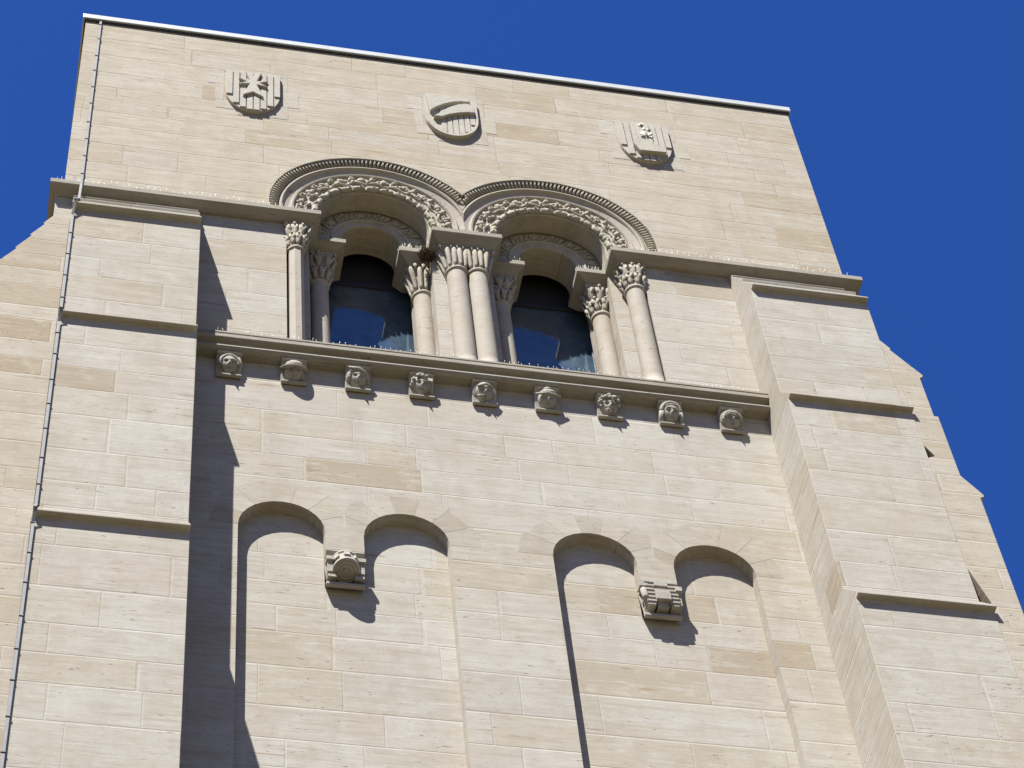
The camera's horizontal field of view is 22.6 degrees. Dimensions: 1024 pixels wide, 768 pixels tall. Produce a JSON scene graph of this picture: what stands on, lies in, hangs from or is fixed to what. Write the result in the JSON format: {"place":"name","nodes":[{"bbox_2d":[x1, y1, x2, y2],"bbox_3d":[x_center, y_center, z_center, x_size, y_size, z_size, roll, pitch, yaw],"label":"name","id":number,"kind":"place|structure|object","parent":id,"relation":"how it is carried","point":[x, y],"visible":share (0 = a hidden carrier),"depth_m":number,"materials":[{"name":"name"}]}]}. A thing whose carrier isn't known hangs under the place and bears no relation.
{"place":"outdoors","nodes":[
{"label":"outdoors","id":0,"kind":"place"},
{"bbox_2d":[0,13,1023,767],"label":"bell tower","id":1,"kind":"structure","parent":0,"point":[590,531],"depth_m":28.00,"materials":[{"name":"stone"}]},
{"bbox_2d":[0,21,101,767],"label":"lightning conductor","id":2,"kind":"object","parent":1,"relation":"attached to","point":[16,647],"visible":1,"depth_m":25.94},
{"bbox_2d":[57,177,312,209],"bbox_3d":[-4.014,-2.228,31.576,3.298,0.092,0.341,6,-56,-10],"label":"bird spike strip","id":3,"kind":"object","parent":1,"relation":"on","point":[197,194],"visible":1,"depth_m":31.50,"materials":[{"name":"grey metal"}]},
{"bbox_2d":[329,254,414,351],"bbox_3d":[-1.807,-0.750,31.721,1.440,4.400,0.250,6,-56,-10],"label":"window","id":4,"kind":"structure","parent":1,"relation":"in","point":[365,309],"depth_m":32.06,"materials":[{"name":"clear glass"}]},
{"bbox_2d":[416,245,434,264],"bbox_3d":[-1.075,-1.611,31.928,0.236,0.250,0.197,21,-60,-19],"label":"bird nest","id":5,"kind":"object","parent":1,"relation":"on","point":[427,254],"visible":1,"depth_m":31.88,"materials":[{"name":"brown plant"}]},
{"bbox_2d":[222,328,738,388],"bbox_3d":[-0.204,-0.256,29.619,6.460,0.050,0.072,6,-56,-10],"label":"bird spike strip","id":6,"kind":"object","parent":1,"relation":"on","point":[483,359],"visible":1,"depth_m":29.61,"materials":[{"name":"grey metal"}]},
{"bbox_2d":[510,275,596,372],"bbox_3d":[0.430,-0.499,32.104,1.440,4.400,0.250,6,-56,-10],"label":"window","id":7,"kind":"structure","parent":1,"relation":"in","point":[550,333],"depth_m":32.46,"materials":[{"name":"clear glass"}]},
{"bbox_2d":[606,245,840,273],"bbox_3d":[2.831,-1.459,32.749,3.288,0.093,0.341,6,-56,-10],"label":"bird spike strip","id":8,"kind":"object","parent":1,"relation":"on","point":[724,259],"visible":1,"depth_m":32.66,"materials":[{"name":"grey metal"}]},
{"bbox_2d":[0,0,1023,613],"label":"sky","id":9,"kind":"structure","parent":0,"point":[906,117],"materials":[{"name":"blue"}]}
]}

